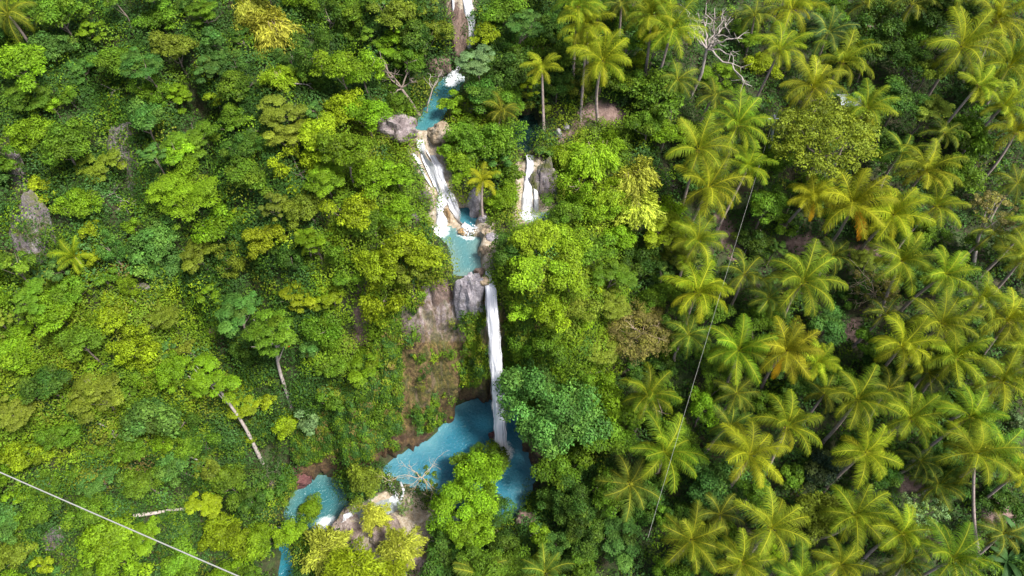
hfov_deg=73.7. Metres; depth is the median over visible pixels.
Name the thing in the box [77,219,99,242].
shrub
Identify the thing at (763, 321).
broadleaf tree
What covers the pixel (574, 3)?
coconut palm
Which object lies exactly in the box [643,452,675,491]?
broadleaf tree
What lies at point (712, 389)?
broadleaf tree
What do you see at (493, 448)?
broadleaf tree
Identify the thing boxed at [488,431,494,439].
boulder
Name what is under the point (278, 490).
shrub
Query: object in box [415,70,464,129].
stream water
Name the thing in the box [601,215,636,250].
broadleaf tree
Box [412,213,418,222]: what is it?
boulder
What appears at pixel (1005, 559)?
banana plant
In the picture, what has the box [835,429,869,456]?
broadleaf tree
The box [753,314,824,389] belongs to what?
coconut palm
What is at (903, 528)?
coconut palm
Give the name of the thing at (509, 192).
broadleaf tree
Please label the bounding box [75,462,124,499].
broadleaf tree
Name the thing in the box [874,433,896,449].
shrub
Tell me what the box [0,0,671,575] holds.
hillside undergrowth
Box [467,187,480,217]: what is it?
boulder
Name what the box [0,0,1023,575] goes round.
terrain
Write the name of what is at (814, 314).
shrub
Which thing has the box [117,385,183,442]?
broadleaf tree
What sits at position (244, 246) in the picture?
shrub
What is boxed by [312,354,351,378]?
broadleaf tree
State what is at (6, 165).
broadleaf tree
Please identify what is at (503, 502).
broadleaf tree
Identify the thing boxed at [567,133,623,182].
broadleaf tree
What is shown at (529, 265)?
broadleaf tree
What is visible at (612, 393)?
broadleaf tree
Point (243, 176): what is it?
broadleaf tree
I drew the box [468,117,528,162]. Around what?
broadleaf tree
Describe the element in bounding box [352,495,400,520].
shelf water
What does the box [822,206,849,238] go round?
broadleaf tree
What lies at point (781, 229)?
shrub
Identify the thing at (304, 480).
rock outcrop
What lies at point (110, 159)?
broadleaf tree
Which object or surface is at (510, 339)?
broadleaf tree
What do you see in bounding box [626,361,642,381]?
shrub
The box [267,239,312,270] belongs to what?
broadleaf tree
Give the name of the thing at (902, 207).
coconut palm
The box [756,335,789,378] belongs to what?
broadleaf tree
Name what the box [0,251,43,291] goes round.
broadleaf tree
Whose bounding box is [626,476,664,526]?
broadleaf tree
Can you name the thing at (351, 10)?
broadleaf tree
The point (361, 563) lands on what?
bamboo clump
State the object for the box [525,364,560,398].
broadleaf tree
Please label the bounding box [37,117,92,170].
broadleaf tree
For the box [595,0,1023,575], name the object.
grove undergrowth
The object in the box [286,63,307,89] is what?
shrub
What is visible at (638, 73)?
broadleaf tree
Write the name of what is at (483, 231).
boulder
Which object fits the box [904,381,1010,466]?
coconut palm
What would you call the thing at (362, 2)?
shrub
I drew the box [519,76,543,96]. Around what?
shrub
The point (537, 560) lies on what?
broadleaf tree
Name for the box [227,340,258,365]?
broadleaf tree
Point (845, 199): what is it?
coconut palm
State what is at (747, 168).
coconut palm
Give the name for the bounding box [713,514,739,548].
shrub
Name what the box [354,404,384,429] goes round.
broadleaf tree
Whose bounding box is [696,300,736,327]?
broadleaf tree
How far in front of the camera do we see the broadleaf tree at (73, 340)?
66.74 m
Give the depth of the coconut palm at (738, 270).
73.25 m
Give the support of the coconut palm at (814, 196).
on the terrain
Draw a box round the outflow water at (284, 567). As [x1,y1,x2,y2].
[277,527,293,575]
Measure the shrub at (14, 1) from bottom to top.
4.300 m
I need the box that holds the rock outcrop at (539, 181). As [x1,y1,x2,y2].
[529,156,557,197]
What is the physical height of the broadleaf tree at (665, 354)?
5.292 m
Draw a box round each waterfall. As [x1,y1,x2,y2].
[323,512,352,530]
[387,474,404,499]
[412,139,477,237]
[449,66,460,79]
[452,0,474,48]
[485,271,508,452]
[520,155,538,214]
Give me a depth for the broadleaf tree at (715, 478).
70.55 m
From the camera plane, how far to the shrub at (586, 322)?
72.14 m
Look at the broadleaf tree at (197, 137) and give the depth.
71.17 m
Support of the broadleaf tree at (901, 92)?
on the terrain
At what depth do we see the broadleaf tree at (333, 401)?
76.03 m
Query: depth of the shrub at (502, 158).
73.02 m
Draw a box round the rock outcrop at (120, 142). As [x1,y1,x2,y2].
[107,122,149,208]
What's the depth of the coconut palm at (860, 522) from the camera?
64.56 m
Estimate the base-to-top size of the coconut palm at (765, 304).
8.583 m
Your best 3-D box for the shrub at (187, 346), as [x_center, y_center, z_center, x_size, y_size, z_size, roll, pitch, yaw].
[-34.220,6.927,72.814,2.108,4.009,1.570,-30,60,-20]
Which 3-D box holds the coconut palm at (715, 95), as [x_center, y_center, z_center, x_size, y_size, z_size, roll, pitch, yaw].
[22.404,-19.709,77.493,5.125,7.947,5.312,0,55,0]
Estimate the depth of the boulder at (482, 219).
73.38 m
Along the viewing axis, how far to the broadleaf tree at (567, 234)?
69.46 m
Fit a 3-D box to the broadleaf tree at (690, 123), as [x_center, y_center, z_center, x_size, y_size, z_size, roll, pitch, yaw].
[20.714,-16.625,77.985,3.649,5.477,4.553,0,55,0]
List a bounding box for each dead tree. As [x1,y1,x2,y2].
[372,53,420,115]
[423,69,442,111]
[678,1,751,98]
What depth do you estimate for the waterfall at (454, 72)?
80.95 m
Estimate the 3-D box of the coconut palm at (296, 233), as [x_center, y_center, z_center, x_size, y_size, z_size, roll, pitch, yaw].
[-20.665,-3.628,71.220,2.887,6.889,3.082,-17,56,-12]
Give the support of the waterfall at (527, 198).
on the terrain
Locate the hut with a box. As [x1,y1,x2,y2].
[836,94,860,109]
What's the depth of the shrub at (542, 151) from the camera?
73.92 m
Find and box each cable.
[0,472,238,575]
[648,116,774,535]
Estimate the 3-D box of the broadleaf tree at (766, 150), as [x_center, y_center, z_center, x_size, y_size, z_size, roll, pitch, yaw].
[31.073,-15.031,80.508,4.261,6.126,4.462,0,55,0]
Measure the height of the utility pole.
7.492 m
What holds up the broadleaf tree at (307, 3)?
on the terrain
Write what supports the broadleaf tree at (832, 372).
on the terrain
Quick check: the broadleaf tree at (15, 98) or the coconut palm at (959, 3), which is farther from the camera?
the coconut palm at (959, 3)
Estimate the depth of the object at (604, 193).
72.48 m
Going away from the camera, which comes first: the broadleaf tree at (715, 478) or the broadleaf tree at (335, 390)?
the broadleaf tree at (715, 478)
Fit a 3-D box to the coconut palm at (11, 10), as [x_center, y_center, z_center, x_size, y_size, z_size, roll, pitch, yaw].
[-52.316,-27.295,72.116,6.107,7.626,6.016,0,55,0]
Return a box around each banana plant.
[28,268,47,283]
[985,540,1023,575]
[1002,515,1023,550]
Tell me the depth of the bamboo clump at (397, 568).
71.97 m
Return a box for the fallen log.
[133,503,190,516]
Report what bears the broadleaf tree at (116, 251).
on the terrain
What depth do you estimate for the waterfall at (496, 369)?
73.53 m
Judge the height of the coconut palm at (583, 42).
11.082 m
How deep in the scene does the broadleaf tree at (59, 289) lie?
67.14 m
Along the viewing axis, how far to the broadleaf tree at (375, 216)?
67.54 m
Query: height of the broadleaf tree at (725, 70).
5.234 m
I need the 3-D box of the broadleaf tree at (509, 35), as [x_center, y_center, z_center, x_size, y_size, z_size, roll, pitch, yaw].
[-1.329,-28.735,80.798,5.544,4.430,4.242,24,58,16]
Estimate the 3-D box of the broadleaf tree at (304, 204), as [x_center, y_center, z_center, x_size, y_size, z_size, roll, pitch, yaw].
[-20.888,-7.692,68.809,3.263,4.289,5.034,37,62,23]
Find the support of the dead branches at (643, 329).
on the terrain
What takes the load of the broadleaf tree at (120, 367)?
on the terrain
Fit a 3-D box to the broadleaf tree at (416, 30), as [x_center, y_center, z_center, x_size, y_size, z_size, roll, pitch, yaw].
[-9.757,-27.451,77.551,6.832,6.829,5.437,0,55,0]
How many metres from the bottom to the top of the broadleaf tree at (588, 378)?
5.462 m
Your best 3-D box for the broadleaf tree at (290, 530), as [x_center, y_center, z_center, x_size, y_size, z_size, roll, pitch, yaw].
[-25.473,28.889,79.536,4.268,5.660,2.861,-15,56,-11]
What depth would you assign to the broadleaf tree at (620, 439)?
72.77 m
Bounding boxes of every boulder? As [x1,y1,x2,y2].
[373,113,418,145]
[406,140,415,147]
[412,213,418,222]
[417,190,432,204]
[427,121,449,145]
[443,208,450,221]
[458,228,467,235]
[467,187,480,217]
[473,268,485,276]
[478,215,487,222]
[479,245,491,255]
[480,228,490,235]
[480,276,489,285]
[485,232,497,241]
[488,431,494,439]
[554,128,561,138]
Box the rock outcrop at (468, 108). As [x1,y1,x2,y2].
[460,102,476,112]
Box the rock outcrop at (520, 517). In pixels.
[514,510,535,527]
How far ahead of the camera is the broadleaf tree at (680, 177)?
77.60 m
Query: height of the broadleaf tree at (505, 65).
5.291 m
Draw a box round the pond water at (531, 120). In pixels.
[509,113,538,152]
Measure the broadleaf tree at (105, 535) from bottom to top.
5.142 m
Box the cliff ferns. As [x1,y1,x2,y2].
[287,280,575,466]
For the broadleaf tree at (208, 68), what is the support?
on the terrain
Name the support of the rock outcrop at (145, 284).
on the terrain
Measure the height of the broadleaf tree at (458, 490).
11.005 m
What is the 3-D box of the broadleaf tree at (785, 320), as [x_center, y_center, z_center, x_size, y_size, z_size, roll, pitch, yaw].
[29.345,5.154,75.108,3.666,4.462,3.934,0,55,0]
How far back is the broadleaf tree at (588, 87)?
76.05 m
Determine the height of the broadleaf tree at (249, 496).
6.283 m
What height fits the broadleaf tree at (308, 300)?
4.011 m
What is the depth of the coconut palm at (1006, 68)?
76.58 m
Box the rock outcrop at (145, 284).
[133,282,149,292]
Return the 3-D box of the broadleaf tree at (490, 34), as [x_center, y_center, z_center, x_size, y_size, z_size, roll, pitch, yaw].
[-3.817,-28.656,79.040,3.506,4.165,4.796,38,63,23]
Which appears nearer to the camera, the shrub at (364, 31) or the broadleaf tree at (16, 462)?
the broadleaf tree at (16, 462)
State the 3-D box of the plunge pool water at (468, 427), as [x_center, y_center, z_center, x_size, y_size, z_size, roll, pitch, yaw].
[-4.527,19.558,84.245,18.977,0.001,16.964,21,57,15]
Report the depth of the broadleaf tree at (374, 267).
67.86 m
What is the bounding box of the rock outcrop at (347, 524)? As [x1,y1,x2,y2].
[331,509,361,544]
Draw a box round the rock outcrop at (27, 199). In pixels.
[8,190,56,266]
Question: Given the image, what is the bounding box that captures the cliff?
[297,278,564,487]
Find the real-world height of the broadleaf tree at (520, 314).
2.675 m
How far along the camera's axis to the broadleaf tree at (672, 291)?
75.50 m
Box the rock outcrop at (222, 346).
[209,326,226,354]
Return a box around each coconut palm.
[0,0,37,43]
[47,235,93,282]
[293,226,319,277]
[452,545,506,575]
[466,161,500,216]
[483,91,520,126]
[519,52,563,129]
[519,542,575,575]
[550,0,606,80]
[557,0,616,97]
[564,22,606,121]
[566,23,632,125]
[595,453,661,522]
[599,0,645,64]
[618,361,682,432]
[624,0,682,75]
[629,409,709,493]
[635,0,707,91]
[658,254,735,333]
[659,499,725,573]
[660,58,698,111]
[663,112,739,213]
[665,309,711,361]
[671,210,728,284]
[672,148,752,242]
[694,76,734,143]
[695,491,744,539]
[701,85,774,179]
[703,401,759,454]
[705,313,778,391]
[705,416,790,501]
[712,369,761,417]
[712,527,777,575]
[716,139,778,230]
[716,248,768,312]
[731,0,777,57]
[732,486,811,563]
[743,278,787,336]
[746,21,812,116]
[751,388,824,475]
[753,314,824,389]
[759,0,832,66]
[762,237,848,318]
[772,541,830,575]
[779,54,849,143]
[782,112,815,162]
[784,171,841,226]
[797,337,841,384]
[798,5,860,94]
[802,374,848,422]
[809,25,882,114]
[809,236,857,278]
[810,482,895,552]
[810,534,878,575]
[811,167,898,247]
[820,363,901,444]
[823,417,903,493]
[828,0,899,36]
[833,77,900,167]
[852,294,911,347]
[858,185,936,252]
[859,498,937,565]
[860,365,913,423]
[865,230,938,319]
[869,311,945,374]
[870,383,949,448]
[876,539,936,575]
[878,131,934,188]
[884,0,942,40]
[884,178,971,267]
[889,138,969,220]
[893,288,984,381]
[894,244,981,317]
[895,443,943,483]
[899,351,956,404]
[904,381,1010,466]
[909,463,978,511]
[910,517,1004,575]
[917,114,969,168]
[919,5,1005,99]
[919,324,995,393]
[920,0,983,47]
[924,62,1007,150]
[926,270,1013,352]
[935,418,1022,557]
[940,346,1023,423]
[942,422,1023,488]
[958,211,1018,263]
[959,76,1023,153]
[962,0,1023,85]
[968,284,1023,371]
[968,509,1023,565]
[971,448,1023,512]
[973,108,1023,189]
[974,227,1023,311]
[977,37,1023,118]
[977,200,1023,278]
[977,323,1023,386]
[987,163,1023,224]
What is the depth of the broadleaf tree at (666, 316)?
74.69 m
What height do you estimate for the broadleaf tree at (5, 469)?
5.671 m
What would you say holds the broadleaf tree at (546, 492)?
on the terrain
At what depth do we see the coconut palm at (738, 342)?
69.19 m
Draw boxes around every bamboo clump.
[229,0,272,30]
[238,2,305,58]
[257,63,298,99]
[299,522,353,575]
[321,536,394,575]
[357,502,392,536]
[375,524,429,569]
[377,557,408,575]
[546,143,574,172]
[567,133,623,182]
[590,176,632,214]
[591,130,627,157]
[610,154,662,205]
[611,190,667,233]
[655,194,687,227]
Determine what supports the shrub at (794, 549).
on the terrain
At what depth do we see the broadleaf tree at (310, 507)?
82.52 m
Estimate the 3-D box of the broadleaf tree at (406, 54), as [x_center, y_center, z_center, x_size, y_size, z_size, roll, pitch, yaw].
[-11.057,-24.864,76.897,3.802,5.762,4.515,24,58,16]
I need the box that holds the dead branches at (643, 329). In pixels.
[626,315,664,344]
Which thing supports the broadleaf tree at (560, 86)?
on the terrain
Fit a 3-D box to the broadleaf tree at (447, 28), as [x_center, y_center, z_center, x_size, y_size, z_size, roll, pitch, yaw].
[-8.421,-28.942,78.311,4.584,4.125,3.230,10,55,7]
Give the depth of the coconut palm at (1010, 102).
74.67 m
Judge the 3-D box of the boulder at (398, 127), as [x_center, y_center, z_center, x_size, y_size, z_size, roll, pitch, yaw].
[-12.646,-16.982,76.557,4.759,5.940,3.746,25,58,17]
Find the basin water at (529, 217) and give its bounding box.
[519,212,548,221]
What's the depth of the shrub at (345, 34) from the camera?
79.47 m
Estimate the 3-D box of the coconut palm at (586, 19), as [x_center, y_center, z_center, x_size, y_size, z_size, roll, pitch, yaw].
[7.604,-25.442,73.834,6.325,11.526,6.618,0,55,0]
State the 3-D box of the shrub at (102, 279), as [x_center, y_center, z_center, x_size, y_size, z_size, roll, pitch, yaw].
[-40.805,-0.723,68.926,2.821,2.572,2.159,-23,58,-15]
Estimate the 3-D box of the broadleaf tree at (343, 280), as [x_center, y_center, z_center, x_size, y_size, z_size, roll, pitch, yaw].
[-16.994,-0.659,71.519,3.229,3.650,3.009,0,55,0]
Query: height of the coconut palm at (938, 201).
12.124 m
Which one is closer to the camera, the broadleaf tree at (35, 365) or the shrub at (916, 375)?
the broadleaf tree at (35, 365)
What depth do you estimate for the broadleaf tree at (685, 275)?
75.79 m
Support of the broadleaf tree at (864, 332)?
on the terrain
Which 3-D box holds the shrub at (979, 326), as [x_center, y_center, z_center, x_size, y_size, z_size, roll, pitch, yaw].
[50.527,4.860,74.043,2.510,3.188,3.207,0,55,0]
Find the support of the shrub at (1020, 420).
on the terrain
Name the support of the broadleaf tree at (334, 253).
on the terrain
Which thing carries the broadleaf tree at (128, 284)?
on the terrain
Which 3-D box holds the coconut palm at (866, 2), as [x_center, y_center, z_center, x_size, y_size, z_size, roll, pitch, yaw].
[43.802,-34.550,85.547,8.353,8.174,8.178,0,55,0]
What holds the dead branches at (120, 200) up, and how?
on the terrain
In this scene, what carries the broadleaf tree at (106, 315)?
on the terrain
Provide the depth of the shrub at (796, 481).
70.64 m
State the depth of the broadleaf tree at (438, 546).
72.89 m
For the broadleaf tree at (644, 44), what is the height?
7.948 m
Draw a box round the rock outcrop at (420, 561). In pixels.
[406,543,431,575]
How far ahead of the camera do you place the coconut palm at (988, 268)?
70.40 m
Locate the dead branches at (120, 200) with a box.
[101,186,131,213]
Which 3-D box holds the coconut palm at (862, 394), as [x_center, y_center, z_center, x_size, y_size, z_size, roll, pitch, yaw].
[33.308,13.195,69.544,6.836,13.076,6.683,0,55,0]
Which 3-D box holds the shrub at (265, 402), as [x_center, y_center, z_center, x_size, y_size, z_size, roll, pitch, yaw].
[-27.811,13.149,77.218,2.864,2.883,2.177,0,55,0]
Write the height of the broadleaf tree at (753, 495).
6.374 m
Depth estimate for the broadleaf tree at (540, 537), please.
71.79 m
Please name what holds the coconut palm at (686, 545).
on the terrain
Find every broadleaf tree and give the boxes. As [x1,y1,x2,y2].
[0,22,8,41]
[0,42,46,92]
[0,138,14,164]
[0,145,27,181]
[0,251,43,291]
[0,268,14,284]
[0,287,13,309]
[0,309,12,330]
[0,323,34,376]
[0,395,35,431]
[0,439,54,473]
[0,463,14,487]
[0,502,22,545]
[0,533,38,575]
[0,568,26,575]
[1,108,56,153]
[3,79,51,115]
[11,277,60,324]
[12,493,61,532]
[15,363,72,405]
[22,0,93,52]
[23,30,79,62]
[27,353,49,372]
[29,467,62,498]
[31,287,74,337]
[33,422,81,450]
[35,273,86,311]
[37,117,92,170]
[44,254,69,281]
[49,187,103,218]
[51,322,105,364]
[56,52,106,85]
[60,491,113,531]
[66,370,123,423]
[70,563,93,575]
[73,147,126,184]
[74,497,135,568]
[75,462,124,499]
[83,538,154,575]
[86,46,148,77]
[90,431,147,462]
[92,291,133,334]
[95,228,128,269]
[100,359,129,383]
[102,0,133,35]
[104,324,162,375]
[116,275,140,303]
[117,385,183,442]
[118,46,164,103]
[120,465,164,500]
[123,95,163,149]
[124,213,179,276]
[126,73,170,123]
[128,515,161,556]
[130,0,185,34]
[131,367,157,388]
[134,301,179,330]
[136,142,166,178]
[145,155,229,229]
[145,249,182,291]
[147,29,202,79]
[148,431,174,454]
[153,442,194,487]
[154,349,190,393]
[159,119,221,162]
[160,535,201,575]
[165,80,192,113]
[167,402,201,438]
[172,429,222,461]
[179,237,218,273]
[184,0,220,25]
[184,491,222,518]
[185,352,264,464]
[190,202,240,243]
[193,48,226,83]
[196,512,250,558]
[204,102,249,134]
[205,461,246,510]
[205,555,248,575]
[208,238,247,280]
[215,290,263,338]
[216,67,272,101]
[218,131,264,163]
[220,49,247,72]
[223,153,273,194]
[226,385,256,419]
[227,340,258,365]
[237,487,265,514]
[240,520,290,563]
[241,223,289,259]
[242,308,298,412]
[243,565,261,575]
[245,123,268,143]
[256,94,308,126]
[256,192,292,230]
[262,122,308,154]
[266,142,320,197]
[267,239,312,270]
[270,518,307,548]
[271,47,300,67]
[271,408,297,439]
[275,464,297,507]
[278,280,317,312]
[280,190,326,229]
[282,0,320,9]
[287,26,334,94]
[293,409,318,435]
[294,228,325,271]
[296,112,337,162]
[296,492,322,530]
[298,310,343,356]
[302,161,345,198]
[305,100,321,119]
[308,49,363,96]
[309,0,350,50]
[311,216,359,273]
[311,280,345,311]
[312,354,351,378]
[314,129,379,190]
[315,389,344,411]
[316,383,350,400]
[317,188,378,231]
[319,87,363,131]
[332,267,363,289]
[337,0,364,26]
[339,49,386,99]
[341,95,393,139]
[345,345,384,388]
[346,462,385,513]
[347,156,394,200]
[348,208,397,238]
[351,248,397,285]
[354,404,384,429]
[357,276,406,328]
[366,0,417,44]
[374,28,413,58]
[379,83,413,114]
[379,222,426,266]
[380,191,411,222]
[381,159,414,189]
[390,46,425,83]
[393,262,423,292]
[396,16,455,62]
[396,497,413,515]
[402,239,448,270]
[415,465,439,496]
[418,520,465,575]
[422,17,454,46]
[425,449,504,538]
[441,121,491,153]
[443,149,476,185]
[443,510,495,548]
[448,451,478,472]
[455,44,494,82]
[455,543,505,575]
[464,73,500,114]
[465,20,500,49]
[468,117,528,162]
[469,441,484,453]
[470,482,516,525]
[477,0,529,26]
[478,22,523,51]
[479,438,510,480]
[485,178,519,208]
[486,45,533,98]
[486,77,525,117]
[486,514,520,555]
[490,544,532,575]
[492,364,614,459]
[493,231,526,265]
[501,320,538,359]
[502,361,515,372]
[505,8,545,43]
[506,219,560,256]
[506,251,569,293]
[506,292,533,320]
[511,34,547,68]
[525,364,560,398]
[527,548,559,575]
[528,522,551,551]
[529,442,595,491]
[530,288,571,332]
[531,320,570,365]
[536,481,570,511]
[539,192,584,230]
[540,11,569,44]
[540,223,592,256]
[543,73,575,102]
[544,41,582,69]
[544,531,570,558]
[546,241,589,300]
[551,472,607,568]
[554,159,595,204]
[560,290,603,323]
[567,67,594,106]
[567,355,605,392]
[569,29,595,51]
[570,552,596,575]
[572,225,618,268]
[573,194,621,224]
[580,59,631,95]
[582,403,646,455]
[584,370,629,422]
[586,329,618,363]
[589,258,638,288]
[590,465,627,518]
[591,0,611,26]
[598,287,630,325]
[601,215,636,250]
[602,506,642,573]
[604,298,675,366]
[605,0,627,33]
[612,68,648,92]
[614,24,642,66]
[614,243,662,277]
[622,0,652,32]
[623,66,686,118]
[623,101,667,142]
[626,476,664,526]
[630,283,667,313]
[635,23,675,74]
[640,388,681,432]
[642,4,670,23]
[643,210,693,251]
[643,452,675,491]
[647,269,683,305]
[649,54,680,74]
[650,113,689,152]
[651,554,691,575]
[653,321,690,359]
[656,260,674,282]
[657,417,701,453]
[659,241,700,271]
[659,302,688,332]
[664,501,709,530]
[672,251,717,299]
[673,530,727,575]
[675,152,727,190]
[679,117,710,150]
[687,452,750,512]
[688,385,718,427]
[693,343,738,377]
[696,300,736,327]
[702,61,741,94]
[703,376,728,409]
[730,18,761,53]
[730,228,778,255]
[734,306,781,339]
[736,477,773,519]
[738,110,762,143]
[742,52,783,80]
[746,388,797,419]
[748,184,792,229]
[755,542,782,567]
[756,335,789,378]
[758,134,794,176]
[765,90,882,193]
[765,239,787,267]
[765,560,789,575]
[768,314,797,347]
[780,369,822,393]
[783,179,806,213]
[795,490,862,545]
[798,172,854,207]
[803,447,854,492]
[808,302,850,346]
[809,43,837,74]
[813,352,856,387]
[814,0,850,39]
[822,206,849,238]
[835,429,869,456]
[841,92,870,120]
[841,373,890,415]
[848,0,907,59]
[850,248,883,272]
[853,265,900,307]
[854,145,889,170]
[854,326,887,362]
[855,35,904,83]
[860,349,900,387]
[866,453,904,489]
[867,500,889,528]
[871,184,921,241]
[874,127,896,147]
[876,74,933,127]
[892,36,933,78]
[893,261,951,296]
[897,491,950,532]
[899,526,919,549]
[902,12,946,46]
[903,94,955,140]
[912,219,955,247]
[914,55,945,92]
[919,0,982,48]
[919,391,960,416]
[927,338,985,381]
[928,457,971,499]
[932,102,995,162]
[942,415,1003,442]
[943,151,987,192]
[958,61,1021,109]
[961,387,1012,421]
[968,189,1018,270]
[969,479,1023,524]
[985,103,1014,121]
[985,433,1018,473]
[996,234,1023,265]
[1003,0,1021,29]
[1008,456,1023,486]
[1009,551,1023,575]
[1011,298,1023,338]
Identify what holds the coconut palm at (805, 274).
on the terrain
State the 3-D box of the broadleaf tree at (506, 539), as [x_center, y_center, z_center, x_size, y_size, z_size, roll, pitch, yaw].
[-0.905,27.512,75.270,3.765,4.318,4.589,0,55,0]
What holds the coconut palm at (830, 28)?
on the terrain
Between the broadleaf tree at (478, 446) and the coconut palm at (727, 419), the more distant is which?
the broadleaf tree at (478, 446)
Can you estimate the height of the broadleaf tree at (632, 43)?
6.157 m
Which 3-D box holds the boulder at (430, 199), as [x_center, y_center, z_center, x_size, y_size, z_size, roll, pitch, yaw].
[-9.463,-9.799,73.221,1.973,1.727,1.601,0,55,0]
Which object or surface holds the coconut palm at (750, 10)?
on the terrain
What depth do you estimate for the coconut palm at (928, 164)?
71.89 m
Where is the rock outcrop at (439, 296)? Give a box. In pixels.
[430,280,452,306]
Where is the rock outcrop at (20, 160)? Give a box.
[8,147,26,188]
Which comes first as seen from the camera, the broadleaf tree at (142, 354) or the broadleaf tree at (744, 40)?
the broadleaf tree at (142, 354)
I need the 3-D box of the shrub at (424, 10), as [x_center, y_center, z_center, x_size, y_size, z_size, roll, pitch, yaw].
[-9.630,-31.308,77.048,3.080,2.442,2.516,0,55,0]
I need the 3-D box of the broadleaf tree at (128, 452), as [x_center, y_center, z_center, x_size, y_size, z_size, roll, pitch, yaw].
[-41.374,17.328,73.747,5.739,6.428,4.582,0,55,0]
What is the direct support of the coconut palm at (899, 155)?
on the terrain
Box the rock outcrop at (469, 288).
[454,272,484,328]
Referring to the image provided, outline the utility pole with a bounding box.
[766,114,778,160]
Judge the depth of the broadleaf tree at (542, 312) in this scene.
68.31 m
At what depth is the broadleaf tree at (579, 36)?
77.34 m
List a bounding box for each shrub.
[0,170,10,182]
[1,371,19,387]
[1,485,28,504]
[7,0,36,27]
[19,320,33,333]
[27,175,56,202]
[28,555,53,573]
[40,98,61,119]
[50,564,69,575]
[53,85,82,111]
[65,466,79,481]
[75,20,106,43]
[75,545,90,558]
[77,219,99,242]
[82,361,97,371]
[84,249,101,265]
[90,266,118,288]
[98,424,118,438]
[117,381,137,398]
[119,217,140,234]
[128,132,150,144]
[129,263,159,279]
[155,337,176,358]
[160,138,195,168]
[172,523,192,547]
[174,0,192,17]
[174,271,199,286]
[177,339,195,355]
[191,452,220,481]
[196,281,223,306]
[200,25,225,52]
[202,92,229,110]
[230,28,253,52]
[232,206,249,222]
[235,236,248,249]
[239,415,267,443]
[252,393,276,410]
[252,469,284,500]
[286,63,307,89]
[299,336,319,360]
[342,23,357,43]
[358,26,379,47]
[360,0,386,9]
[377,451,450,506]
[392,103,412,113]
[416,0,438,16]
[436,89,464,117]
[436,141,466,159]
[450,106,475,127]
[459,147,486,159]
[485,148,513,166]
[489,164,526,184]
[504,91,534,117]
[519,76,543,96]
[525,84,540,96]
[533,146,553,155]
[539,98,552,112]
[576,311,593,332]
[585,283,602,293]
[593,26,609,41]
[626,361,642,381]
[628,50,648,69]
[651,356,678,379]
[656,505,675,531]
[687,566,712,575]
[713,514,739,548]
[751,162,767,175]
[751,518,777,540]
[761,290,794,315]
[772,213,798,236]
[774,463,808,490]
[777,530,808,564]
[794,283,816,301]
[798,87,819,103]
[802,302,821,318]
[822,540,851,567]
[826,394,842,404]
[837,287,859,309]
[837,484,848,499]
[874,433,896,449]
[884,534,903,558]
[895,358,920,379]
[904,379,922,400]
[913,312,931,331]
[919,433,951,462]
[962,234,987,251]
[968,316,993,340]
[1003,43,1023,58]
[1007,413,1023,431]
[1009,540,1023,553]
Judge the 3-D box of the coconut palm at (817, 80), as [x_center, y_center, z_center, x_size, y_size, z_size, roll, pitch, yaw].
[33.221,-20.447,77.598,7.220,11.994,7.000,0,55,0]
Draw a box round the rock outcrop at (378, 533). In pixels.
[369,514,400,548]
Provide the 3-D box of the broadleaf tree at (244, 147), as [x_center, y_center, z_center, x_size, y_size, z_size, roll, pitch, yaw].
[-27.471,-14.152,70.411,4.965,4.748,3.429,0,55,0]
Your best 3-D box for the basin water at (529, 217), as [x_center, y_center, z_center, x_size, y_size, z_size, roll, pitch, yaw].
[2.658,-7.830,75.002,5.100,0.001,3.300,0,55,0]
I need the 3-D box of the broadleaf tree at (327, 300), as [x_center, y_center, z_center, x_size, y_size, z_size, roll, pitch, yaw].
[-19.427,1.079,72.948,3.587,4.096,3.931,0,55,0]
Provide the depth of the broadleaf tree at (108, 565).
73.00 m
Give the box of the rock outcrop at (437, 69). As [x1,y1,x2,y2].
[425,56,450,77]
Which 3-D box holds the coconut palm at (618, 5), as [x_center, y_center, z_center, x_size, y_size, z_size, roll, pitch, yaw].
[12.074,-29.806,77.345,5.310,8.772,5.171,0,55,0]
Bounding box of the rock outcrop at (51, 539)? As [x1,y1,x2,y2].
[42,526,63,555]
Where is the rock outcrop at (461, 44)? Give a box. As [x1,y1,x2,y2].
[445,1,468,61]
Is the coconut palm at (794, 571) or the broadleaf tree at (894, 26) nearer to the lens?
the coconut palm at (794, 571)
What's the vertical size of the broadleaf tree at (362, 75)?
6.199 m
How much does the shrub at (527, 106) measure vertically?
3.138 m
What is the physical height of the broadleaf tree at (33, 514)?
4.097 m
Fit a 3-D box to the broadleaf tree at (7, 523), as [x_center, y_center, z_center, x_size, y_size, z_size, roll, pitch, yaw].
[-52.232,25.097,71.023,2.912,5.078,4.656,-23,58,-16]
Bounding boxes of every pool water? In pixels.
[284,475,348,531]
[383,398,535,521]
[435,226,481,275]
[458,207,477,230]
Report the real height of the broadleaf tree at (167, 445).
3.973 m
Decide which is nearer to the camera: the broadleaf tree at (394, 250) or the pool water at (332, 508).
the broadleaf tree at (394, 250)
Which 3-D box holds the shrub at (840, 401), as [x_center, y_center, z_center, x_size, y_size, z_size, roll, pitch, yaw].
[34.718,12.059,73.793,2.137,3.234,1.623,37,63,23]
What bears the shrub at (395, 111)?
on the terrain
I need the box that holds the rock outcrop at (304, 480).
[289,465,311,489]
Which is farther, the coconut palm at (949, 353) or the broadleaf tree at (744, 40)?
the broadleaf tree at (744, 40)
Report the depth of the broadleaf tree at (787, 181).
76.57 m

